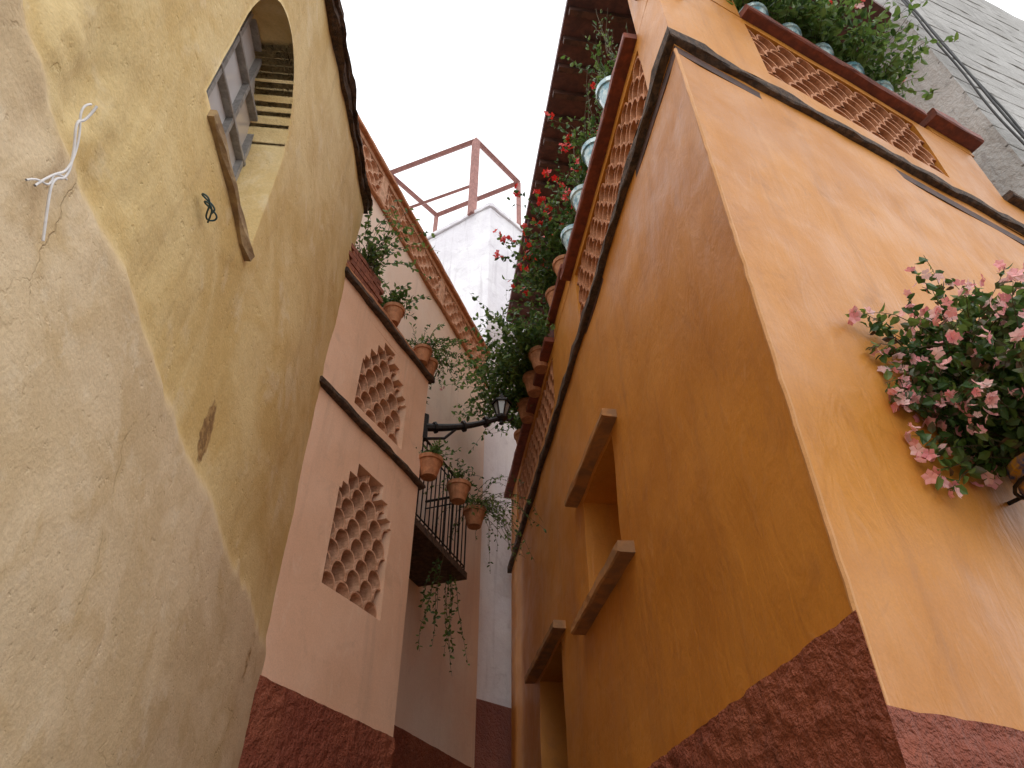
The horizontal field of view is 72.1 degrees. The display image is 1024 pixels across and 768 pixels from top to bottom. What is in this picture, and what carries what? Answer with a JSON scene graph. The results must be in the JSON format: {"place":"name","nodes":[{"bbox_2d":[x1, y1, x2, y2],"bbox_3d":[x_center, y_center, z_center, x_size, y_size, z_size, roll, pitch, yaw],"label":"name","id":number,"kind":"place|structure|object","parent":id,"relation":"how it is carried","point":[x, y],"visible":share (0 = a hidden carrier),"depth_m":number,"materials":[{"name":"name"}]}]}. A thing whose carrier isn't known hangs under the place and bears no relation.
{"place":"outdoors","nodes":[
{"label":"outdoors","id":0,"kind":"place"},
{"bbox_2d":[476,210,521,707],"bbox_3d":[-0.128,1.977,11.825,1.050,15.300,0.049,32,-49,-32],"label":"alley face","id":1,"kind":"object","parent":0,"point":[494,662],"visible":0.52,"depth_m":11.16},
{"bbox_2d":[511,56,851,767],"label":"alley wall","id":2,"kind":"structure","parent":0,"point":[729,588],"depth_m":4.27,"materials":[{"name":"paint"}]},
{"bbox_2d":[524,620,565,683],"bbox_3d":[0.331,2.804,7.290,0.146,0.110,1.750,5,-40,-6],"label":"door lintel","id":3,"kind":"structure","parent":2,"relation":"attached to","point":[555,632],"depth_m":7.11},
{"bbox_2d":[507,26,673,572],"bbox_3d":[0.530,0.219,7.850,0.097,0.328,8.130,5,-40,-6],"label":"alley ledge","id":4,"kind":"object","parent":2,"relation":"attached to","point":[658,70],"visible":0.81,"depth_m":6.16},
{"bbox_2d":[511,0,673,553],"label":"alley parapet","id":5,"kind":"structure","parent":2,"relation":"on","point":[653,27],"depth_m":7.46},
{"bbox_2d":[648,610,905,767],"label":"alley base","id":6,"kind":"object","parent":2,"relation":"attached to","point":[818,702],"visible":1,"depth_m":2.46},
{"bbox_2d":[341,0,1023,234],"label":"sky","id":7,"kind":"structure","parent":0,"point":[431,77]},
{"bbox_2d":[901,0,1023,144],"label":"electric cable","id":8,"kind":"object","parent":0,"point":[1000,119],"visible":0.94,"depth_m":8.41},
{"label":"stone course","id":9,"kind":"object","parent":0,"visible":0},
{"bbox_2d":[1006,145,1023,166],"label":"stone course","id":10,"kind":"object","parent":9,"relation":"on","point":[1017,154],"visible":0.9,"depth_m":7.57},
{"bbox_2d":[987,126,1023,150],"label":"stone course","id":11,"kind":"object","parent":10,"relation":"on","point":[1006,138],"visible":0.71,"depth_m":7.81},
{"bbox_2d":[977,109,1023,137],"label":"stone course","id":12,"kind":"object","parent":11,"relation":"on","point":[990,120],"visible":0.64,"depth_m":8.04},
{"bbox_2d":[963,92,1023,128],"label":"stone course","id":13,"kind":"object","parent":12,"relation":"on","point":[976,103],"visible":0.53,"depth_m":8.34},
{"bbox_2d":[951,77,1023,118],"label":"stone course","id":14,"kind":"object","parent":13,"relation":"on","point":[962,87],"visible":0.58,"depth_m":8.63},
{"bbox_2d":[938,62,1023,108],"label":"stone course","id":15,"kind":"object","parent":14,"relation":"on","point":[950,71],"visible":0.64,"depth_m":8.90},
{"bbox_2d":[929,48,1023,99],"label":"stone course","id":16,"kind":"object","parent":15,"relation":"on","point":[938,57],"visible":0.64,"depth_m":9.20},
{"bbox_2d":[918,35,1023,91],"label":"stone course","id":17,"kind":"object","parent":16,"relation":"on","point":[976,66],"visible":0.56,"depth_m":9.49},
{"bbox_2d":[906,21,1023,84],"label":"stone course","id":18,"kind":"object","parent":17,"relation":"on","point":[981,60],"visible":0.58,"depth_m":9.79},
{"bbox_2d":[900,11,1023,76],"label":"stone course","id":19,"kind":"object","parent":18,"relation":"on","point":[975,50],"visible":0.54,"depth_m":10.04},
{"bbox_2d":[887,0,1023,70],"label":"stone course","id":20,"kind":"object","parent":19,"relation":"on","point":[977,44],"visible":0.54,"depth_m":10.33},
{"bbox_2d":[886,0,1023,63],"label":"stone course","id":21,"kind":"object","parent":20,"relation":"on","point":[964,32],"visible":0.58,"depth_m":10.64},
{"bbox_2d":[908,0,1023,57],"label":"stone course","id":22,"kind":"object","parent":21,"relation":"on","point":[932,10],"visible":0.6,"depth_m":10.95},
{"bbox_2d":[919,0,1023,52],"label":"stone course","id":23,"kind":"object","parent":22,"relation":"on","point":[975,26],"visible":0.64,"depth_m":11.29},
{"bbox_2d":[929,0,1023,47],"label":"stone course","id":24,"kind":"object","parent":23,"relation":"on","point":[950,8],"visible":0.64,"depth_m":11.59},
{"bbox_2d":[904,0,1023,138],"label":"electric cable","id":25,"kind":"object","parent":24,"relation":"attached to","point":[1012,124],"visible":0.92,"depth_m":8.52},
{"bbox_2d":[940,0,1023,41],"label":"stone course","id":26,"kind":"object","parent":24,"relation":"on","point":[982,19],"visible":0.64,"depth_m":11.93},
{"bbox_2d":[950,0,1023,37],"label":"stone course","id":27,"kind":"object","parent":26,"relation":"on","point":[986,16],"visible":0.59,"depth_m":12.28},
{"label":"ground","id":28,"kind":"structure","parent":0,"visible":0},
{"bbox_2d":[238,675,394,767],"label":"base","id":29,"kind":"object","parent":28,"relation":"on","point":[288,728],"visible":0.95,"depth_m":4.66,"materials":[{"name":"red paint"}]},
{"bbox_2d":[261,277,427,736],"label":"front wall","id":30,"kind":"structure","parent":29,"relation":"on","point":[327,646],"depth_m":5.71,"materials":[{"name":"pink paint"}]},
{"bbox_2d":[322,475,387,617],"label":"lattice tiles","id":31,"kind":"object","parent":30,"relation":"attached to","point":[355,554],"visible":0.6,"depth_m":5.94,"materials":[{"name":"pink ceramic"}]},
{"bbox_2d":[319,376,425,490],"bbox_3d":[-1.260,0.504,6.507,0.087,0.087,1.820,-15,-42,17],"label":"ledge","id":32,"kind":"object","parent":30,"relation":"attached to","point":[348,409],"visible":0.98,"depth_m":6.37,"materials":[{"name":"dark brown wood"}]},
{"bbox_2d":[354,349,400,445],"bbox_3d":[-1.375,0.013,7.055,0.199,1.140,1.253,-15,-42,17],"label":"decorative lattice","id":33,"kind":"object","parent":30,"relation":"attached to","point":[376,402],"visible":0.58,"depth_m":6.99,"materials":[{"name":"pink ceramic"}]},
{"bbox_2d":[355,194,485,767],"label":"tall wall","id":34,"kind":"structure","parent":28,"relation":"on","point":[436,704],"depth_m":9.02,"materials":[{"name":"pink paint"}]},
{"bbox_2d":[367,308,427,390],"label":"terrace floor","id":35,"kind":"structure","parent":34,"relation":"on","point":[385,335],"depth_m":7.28,"materials":[{"name":"pink paint"}]},
{"bbox_2d":[345,266,434,383],"bbox_3d":[-1.297,-0.555,7.409,0.169,0.083,1.820,-15,-42,17],"label":"top ledge","id":36,"kind":"object","parent":35,"relation":"on","point":[371,303],"visible":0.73,"depth_m":7.29,"materials":[{"name":"dark brown wood"}]},
{"bbox_2d":[346,263,433,376],"bbox_3d":[-1.329,-0.596,7.461,0.200,0.083,1.820,-15,-42,17],"label":"top coping","id":37,"kind":"object","parent":36,"relation":"on","point":[378,304],"visible":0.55,"depth_m":7.26,"materials":[{"name":"wood"}]},
{"bbox_2d":[347,243,383,303],"bbox_3d":[-1.573,-1.082,7.180,0.216,0.315,0.660,-15,-42,17],"label":"brick planter","id":38,"kind":"object","parent":37,"relation":"on","point":[364,273],"visible":0.47,"depth_m":7.13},
{"bbox_2d":[355,199,439,292],"bbox_3d":[-1.347,-1.399,7.556,1.138,0.730,1.235,0,-40,0],"label":"terrace plant","id":39,"kind":"object","parent":38,"relation":"in","point":[373,256],"visible":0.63,"depth_m":7.41,"materials":[{"name":"green plant"}]},
{"bbox_2d":[380,279,431,326],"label":"terrace plant","id":40,"kind":"object","parent":37,"relation":"on","point":[394,308],"visible":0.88,"depth_m":7.58,"materials":[{"name":"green plant"}]},
{"bbox_2d":[406,322,471,403],"bbox_3d":[-0.859,-0.420,8.094,0.809,0.892,1.062,-15,-42,17],"label":"hanging fern","id":41,"kind":"object","parent":36,"relation":"on","point":[423,350],"visible":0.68,"depth_m":8.00,"materials":[{"name":"green plant"}]},
{"bbox_2d":[360,130,486,362],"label":"tall parapet","id":42,"kind":"structure","parent":34,"relation":"on","point":[383,189],"depth_m":10.57,"materials":[{"name":"pink paint"}]},
{"bbox_2d":[361,138,388,207],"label":"parapet tiles","id":43,"kind":"object","parent":42,"relation":"attached to","point":[373,174],"visible":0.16,"depth_m":9.52,"materials":[{"name":"pink ceramic"}]},
{"bbox_2d":[375,180,444,306],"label":"parapet tiles","id":44,"kind":"object","parent":42,"relation":"attached to","point":[424,263],"visible":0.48,"depth_m":10.47,"materials":[{"name":"pink ceramic"}]},
{"bbox_2d":[358,114,490,356],"bbox_3d":[-1.506,-2.351,10.676,0.267,0.097,6.100,-13,-41,15],"label":"parapet coping","id":45,"kind":"object","parent":42,"relation":"on","point":[383,164],"visible":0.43,"depth_m":10.53,"materials":[{"name":"ceramic"}]},
{"bbox_2d":[436,283,482,366],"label":"parapet tiles","id":46,"kind":"object","parent":42,"relation":"attached to","point":[454,314],"visible":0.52,"depth_m":11.73,"materials":[{"name":"pink ceramic"}]},
{"bbox_2d":[367,178,487,387],"bbox_3d":[-1.425,-1.789,10.171,0.078,0.065,6.100,-13,-41,15],"label":"parapet string","id":47,"kind":"object","parent":34,"relation":"on","point":[417,266],"visible":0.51,"depth_m":10.39,"materials":[{"name":"ceramic"}]},
{"bbox_2d":[391,725,470,767],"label":"tall base","id":48,"kind":"object","parent":34,"relation":"attached to","point":[411,751],"visible":0.18,"depth_m":7.21,"materials":[{"name":"red paint"}]},
{"bbox_2d":[409,517,466,586],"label":"balcony slab","id":49,"kind":"structure","parent":34,"relation":"attached to","point":[427,547],"depth_m":7.61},
{"bbox_2d":[415,440,468,569],"bbox_3d":[-0.810,1.385,7.898,0.558,1.044,1.530,0,-40,0],"label":"balcony railing","id":50,"kind":"object","parent":34,"relation":"attached to","point":[442,498],"visible":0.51,"depth_m":7.90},
{"bbox_2d":[416,439,461,481],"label":"hanging pot plant","id":51,"kind":"object","parent":50,"relation":"hanging from","point":[431,462],"visible":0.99,"depth_m":7.26,"materials":[{"name":"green plant"}]},
{"bbox_2d":[415,554,469,673],"bbox_3d":[-0.704,2.413,7.299,0.309,1.164,0.769,-19,-43,21],"label":"hanging vine","id":52,"kind":"object","parent":50,"relation":"hanging from","point":[449,632],"visible":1,"depth_m":7.35,"materials":[{"name":"green plant"}]},
{"bbox_2d":[441,458,483,504],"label":"hanging pot plant","id":53,"kind":"object","parent":50,"relation":"hanging from","point":[458,488],"visible":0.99,"depth_m":7.93,"materials":[{"name":"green plant"}]},
{"bbox_2d":[423,474,546,570],"bbox_3d":[-0.328,1.653,8.286,1.443,1.277,1.627,0,-40,0],"label":"hanging pot plant","id":54,"kind":"object","parent":50,"relation":"hanging from","point":[474,513],"visible":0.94,"depth_m":8.22,"materials":[{"name":"green plant"}]},
{"bbox_2d":[429,207,490,340],"bbox_3d":[-2.199,2.415,12.350,4.000,15.300,0.054,-22,-44,24],"label":"face","id":55,"kind":"object","parent":28,"relation":"on","point":[463,253],"visible":0.11,"depth_m":15.74},
{"bbox_2d":[426,202,493,238],"bbox_3d":[-2.131,-3.450,17.355,4.020,0.144,0.372,-22,-44,24],"label":"roof edge","id":56,"kind":"object","parent":55,"relation":"on","point":[454,223],"visible":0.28,"depth_m":16.80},
{"bbox_2d":[474,698,510,767],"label":"base","id":57,"kind":"object","parent":28,"relation":"on","point":[493,736],"visible":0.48,"depth_m":9.37,"materials":[{"name":"red paint"}]},
{"bbox_2d":[674,44,1023,730],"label":"front wall","id":58,"kind":"structure","parent":28,"relation":"on","point":[832,227],"depth_m":3.17,"materials":[{"name":"orange paint"}]},
{"bbox_2d":[673,48,889,704],"bbox_3d":[1.119,-0.660,3.457,0.028,4.241,0.029,0,-40,0],"label":"worn corner edge","id":59,"kind":"object","parent":58,"relation":"attached to","point":[849,591],"visible":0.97,"depth_m":2.83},
{"bbox_2d":[660,0,1023,235],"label":"front parapet","id":60,"kind":"structure","parent":58,"relation":"on","point":[719,30],"depth_m":5.90,"materials":[{"name":"orange paint"}]},
{"bbox_2d":[739,4,926,123],"bbox_3d":[2.993,-2.896,6.609,2.260,0.115,0.306,18,-43,-20],"label":"front coping","id":61,"kind":"object","parent":60,"relation":"on","point":[818,55],"visible":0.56,"depth_m":6.47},
{"bbox_2d":[726,0,958,100],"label":"balcony plants","id":62,"kind":"object","parent":61,"relation":"on","point":[801,18],"visible":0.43,"depth_m":6.63,"materials":[{"name":"green plant"}]},
{"bbox_2d":[747,29,944,174],"bbox_3d":[2.911,-2.480,6.274,2.576,1.070,0.170,18,-43,-20],"label":"lattice tiles front","id":63,"kind":"object","parent":60,"relation":"attached to","point":[803,76],"visible":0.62,"depth_m":6.20,"materials":[{"name":"ceramic"}]},
{"bbox_2d":[925,125,973,157],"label":"front end pier","id":64,"kind":"structure","parent":60,"relation":"on","point":[937,133],"depth_m":7.12,"materials":[{"name":"orange paint"}]},
{"bbox_2d":[919,108,983,152],"bbox_3d":[4.447,-2.520,7.254,0.700,0.134,0.398,18,-43,-20],"label":"front coping end","id":65,"kind":"object","parent":64,"relation":"on","point":[951,128],"visible":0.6,"depth_m":7.11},
{"bbox_2d":[669,27,1023,236],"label":"front ledge","id":66,"kind":"object","parent":58,"relation":"attached to","point":[700,51],"visible":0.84,"depth_m":5.40,"materials":[{"name":"wood"}]},
{"bbox_2d":[1005,201,1023,223],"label":"front parapet","id":67,"kind":"structure","parent":66,"relation":"on","point":[1018,213],"depth_m":6.68,"materials":[{"name":"orange paint"}]},
{"bbox_2d":[886,705,1023,767],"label":"front base","id":68,"kind":"object","parent":58,"relation":"attached to","point":[927,740],"visible":1,"depth_m":2.11,"materials":[{"name":"red paint"}]},
{"bbox_2d":[1006,452,1023,505],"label":"flower pot","id":69,"kind":"object","parent":58,"relation":"attached to","point":[1015,470],"visible":1,"depth_m":3.07,"materials":[{"name":"ceramic"}]},
{"bbox_2d":[845,255,1023,498],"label":"pink flower plant","id":70,"kind":"object","parent":69,"relation":"in","point":[967,377],"visible":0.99,"depth_m":3.17,"materials":[{"name":"green plant"}]},
{"bbox_2d":[977,0,1023,166],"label":"street face","id":71,"kind":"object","parent":28,"relation":"on","point":[1017,23],"visible":0.14,"depth_m":13.38},
{"bbox_2d":[867,0,1023,197],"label":"side face","id":72,"kind":"object","parent":71,"relation":"attached to","point":[999,165],"visible":0.02,"depth_m":8.42},
{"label":"alley","id":73,"kind":"object","parent":28,"relation":"on","visible":0},
{"bbox_2d":[390,137,520,231],"bbox_3d":[-1.610,-4.519,18.539,3.274,3.278,1.930,-16,-43,19],"label":"roof pergola frame","id":74,"kind":"object","parent":73,"relation":"on","point":[476,143],"visible":0.53,"depth_m":18.94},
{"bbox_2d":[441,268,555,453],"bbox_3d":[-0.263,-0.369,9.894,1.457,1.834,3.179,5,-40,-6],"label":"trailing bush","id":75,"kind":"object","parent":73,"relation":"on","point":[510,371],"visible":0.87,"depth_m":9.46,"materials":[{"name":"green plant"}]},
{"bbox_2d":[504,337,554,498],"bbox_3d":[0.291,0.664,10.262,0.326,0.094,3.830,5,-40,-6],"label":"alley coping","id":76,"kind":"object","parent":73,"relation":"on","point":[546,350],"visible":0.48,"depth_m":10.20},
{"bbox_2d":[517,359,554,520],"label":"decorative lattice","id":77,"kind":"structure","parent":73,"relation":"attached to","point":[540,429],"depth_m":9.62,"materials":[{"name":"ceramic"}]},
{"bbox_2d":[546,264,565,326],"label":"alley coping pier","id":78,"kind":"structure","parent":73,"relation":"on","point":[557,296],"depth_m":8.53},
{"bbox_2d":[493,167,574,323],"bbox_3d":[0.433,-1.614,8.888,1.381,1.319,2.160,0,-40,0],"label":"geranium shrub","id":79,"kind":"object","parent":78,"relation":"on","point":[554,255],"visible":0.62,"depth_m":8.69,"materials":[{"name":"green plant"}]},
{"bbox_2d":[564,408,616,507],"bbox_3d":[0.662,0.676,6.047,0.143,0.107,1.470,5,-40,-6],"label":"window lintel","id":80,"kind":"structure","parent":73,"relation":"attached to","point":[600,433],"depth_m":5.91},
{"bbox_2d":[560,32,636,280],"bbox_3d":[0.898,-2.066,6.989,0.327,0.091,2.740,5,-40,-6],"label":"alley coping","id":81,"kind":"object","parent":73,"relation":"on","point":[615,88],"visible":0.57,"depth_m":6.71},
{"bbox_2d":[536,181,575,254],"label":"potted plant","id":82,"kind":"object","parent":81,"relation":"on","point":[565,229],"visible":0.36,"depth_m":8.06,"materials":[{"name":"green plant"}]},
{"bbox_2d":[537,132,587,211],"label":"potted plant","id":83,"kind":"object","parent":81,"relation":"on","point":[575,193],"visible":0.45,"depth_m":7.59,"materials":[{"name":"green plant"}]},
{"bbox_2d":[544,82,602,171],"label":"potted plant","id":84,"kind":"object","parent":81,"relation":"on","point":[586,149],"visible":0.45,"depth_m":7.24,"materials":[{"name":"green plant"}]},
{"bbox_2d":[560,21,617,117],"bbox_3d":[0.969,-2.873,6.804,0.630,0.925,0.958,-28,-47,29],"label":"potted plant","id":85,"kind":"object","parent":81,"relation":"on","point":[601,86],"visible":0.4,"depth_m":6.72,"materials":[{"name":"green plant"}]},
{"bbox_2d":[571,540,634,634],"bbox_3d":[0.665,1.565,5.275,0.144,0.099,1.520,5,-40,-6],"label":"window sill","id":86,"kind":"structure","parent":73,"relation":"attached to","point":[621,555],"depth_m":5.09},
{"bbox_2d":[577,56,647,317],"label":"decorative lattice","id":87,"kind":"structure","parent":73,"relation":"on","point":[632,113],"depth_m":6.52,"materials":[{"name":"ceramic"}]},
{"bbox_2d":[628,0,647,36],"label":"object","id":88,"kind":"structure","parent":73,"relation":"attached to","point":[637,8],"depth_m":5.96,"materials":[{"name":"orange paint"}]},
{"bbox_2d":[555,45,1023,429],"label":"balcony floor","id":89,"kind":"structure","parent":73,"relation":"attached to","point":[719,73],"depth_m":5.34,"materials":[{"name":"brown wood"}]},
{"bbox_2d":[562,9,627,193],"bbox_3d":[1.313,-3.017,8.217,0.914,2.563,3.310,5,-40,-6],"label":"twiggy shrub","id":90,"kind":"object","parent":89,"relation":"on","point":[610,42],"visible":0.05,"depth_m":8.11,"materials":[{"name":"green plant"}]},
{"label":"far end wall","id":91,"kind":"object","parent":28,"relation":"on","visible":0},
{"bbox_2d":[506,0,891,336],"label":"roof slab","id":92,"kind":"structure","parent":91,"relation":"on","point":[574,26],"depth_m":10.52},
{"bbox_2d":[548,114,598,128],"bbox_3d":[1.185,-4.067,10.957,1.260,0.117,0.080,5,-40,-6],"label":"rafter","id":93,"kind":"object","parent":92,"relation":"attached to","point":[565,119],"visible":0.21,"depth_m":10.89,"materials":[{"name":"brown wood"}]},
{"bbox_2d":[552,89,595,103],"bbox_3d":[1.242,-4.321,10.653,1.260,0.117,0.080,5,-40,-6],"label":"rafter","id":94,"kind":"object","parent":92,"relation":"attached to","point":[568,95],"visible":0.5,"depth_m":10.59,"materials":[{"name":"brown wood"}]},
{"bbox_2d":[557,63,610,76],"bbox_3d":[1.298,-4.574,10.349,1.260,0.117,0.080,5,-40,-6],"label":"rafter","id":95,"kind":"object","parent":92,"relation":"attached to","point":[565,68],"visible":0.43,"depth_m":10.28,"materials":[{"name":"brown wood"}]},
{"bbox_2d":[563,35,619,51],"bbox_3d":[1.354,-4.827,10.045,1.260,0.117,0.080,5,-40,-6],"label":"rafter","id":96,"kind":"object","parent":92,"relation":"attached to","point":[575,41],"visible":0.57,"depth_m":9.98,"materials":[{"name":"brown wood"}]},
{"bbox_2d":[568,6,633,24],"bbox_3d":[1.411,-5.081,9.740,1.260,0.117,0.080,5,-40,-6],"label":"rafter","id":97,"kind":"object","parent":92,"relation":"attached to","point":[593,14],"visible":0.64,"depth_m":9.69,"materials":[{"name":"brown wood"}]},
{"bbox_3d":[-1.251,2.633,5.933,0.602,6.750,0.239,0,-40,0],"label":"return wall","id":98,"kind":"object","parent":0,"visible":0},
{"bbox_2d":[422,393,513,441],"bbox_3d":[-0.492,0.377,7.925,1.057,0.854,0.240,9,-41,-10],"label":"street lamp","id":99,"kind":"object","parent":98,"relation":"attached to","point":[501,404],"visible":1,"depth_m":7.82,"materials":[{"name":"metal"}]},
{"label":"lower wall","id":100,"kind":"object","parent":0,"visible":0},
{"bbox_2d":[0,0,363,767],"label":"plaster wall","id":101,"kind":"structure","parent":100,"relation":"on","point":[164,346],"depth_m":2.61,"materials":[{"name":"paint"}]},
{"bbox_2d":[33,103,91,186],"bbox_3d":[-1.205,-0.638,1.906,0.007,0.383,0.082,3,-40,-4],"label":"torn string","id":102,"kind":"object","parent":101,"relation":"attached to","point":[66,169],"visible":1,"depth_m":1.94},
{"bbox_2d":[41,105,97,240],"bbox_3d":[-1.208,-0.582,1.910,0.027,0.444,0.140,9,-41,-10],"label":"torn string","id":103,"kind":"object","parent":101,"relation":"attached to","point":[87,117],"visible":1,"depth_m":1.90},
{"bbox_2d":[206,11,253,97],"bbox_3d":[-1.564,-1.727,3.785,0.040,1.700,0.028,3,-40,-4],"label":"mullion","id":104,"kind":"object","parent":101,"relation":"attached to","point":[232,48],"visible":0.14,"depth_m":3.85,"materials":[{"name":"grey wood"}]},
{"bbox_2d":[207,109,254,261],"bbox_3d":[-1.490,-0.928,3.364,0.412,0.071,0.848,0,-40,0],"label":"window sill","id":105,"kind":"structure","parent":101,"relation":"attached to","point":[219,138],"depth_m":3.33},
{"bbox_2d":[208,25,254,166],"bbox_3d":[-1.596,-1.639,3.891,0.001,1.900,1.000,3,-40,-4],"label":"window pane","id":106,"kind":"object","parent":101,"relation":"attached to","point":[233,75],"visible":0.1,"depth_m":4.10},
{"bbox_2d":[217,61,245,166],"bbox_3d":[-1.574,-1.593,3.856,0.045,0.025,0.900,3,-40,-4],"label":"bar","id":107,"kind":"object","parent":101,"relation":"attached to","point":[229,112],"visible":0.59,"depth_m":3.93,"materials":[{"name":"grey wood"}]},
{"bbox_2d":[222,58,261,137],"bbox_3d":[-1.590,-1.542,4.007,0.040,1.700,0.028,3,-40,-4],"label":"mullion","id":108,"kind":"object","parent":101,"relation":"attached to","point":[237,104],"visible":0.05,"depth_m":4.12,"materials":[{"name":"grey wood"}]},
{"bbox_2d":[232,134,253,180],"bbox_3d":[-1.614,-1.370,4.214,0.040,1.700,0.028,3,-40,-4],"label":"mullion","id":109,"kind":"object","parent":101,"relation":"attached to","point":[239,164],"visible":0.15,"depth_m":4.21,"materials":[{"name":"grey wood"}]},
{"bbox_2d":[235,30,257,121],"bbox_3d":[-1.574,-1.885,4.099,0.045,0.025,0.900,3,-40,-4],"label":"bar","id":110,"kind":"object","parent":101,"relation":"on","point":[245,76],"visible":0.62,"depth_m":4.16,"materials":[{"name":"grey wood"}]},
{"bbox_2d":[249,19,261,51],"bbox_3d":[-1.574,-2.147,4.317,0.045,0.025,0.900,3,-40,-4],"label":"bar","id":111,"kind":"object","parent":101,"relation":"attached to","point":[255,33],"visible":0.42,"depth_m":4.31,"materials":[{"name":"grey wood"}]},
{"bbox_2d":[325,0,369,213],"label":"eave","id":112,"kind":"object","parent":101,"relation":"attached to","point":[335,30],"visible":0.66,"depth_m":5.87,"materials":[{"name":"wood"}]},
{"bbox_2d":[334,0,372,210],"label":"eave tiles","id":113,"kind":"object","parent":101,"relation":"attached to","point":[350,76],"visible":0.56,"depth_m":6.13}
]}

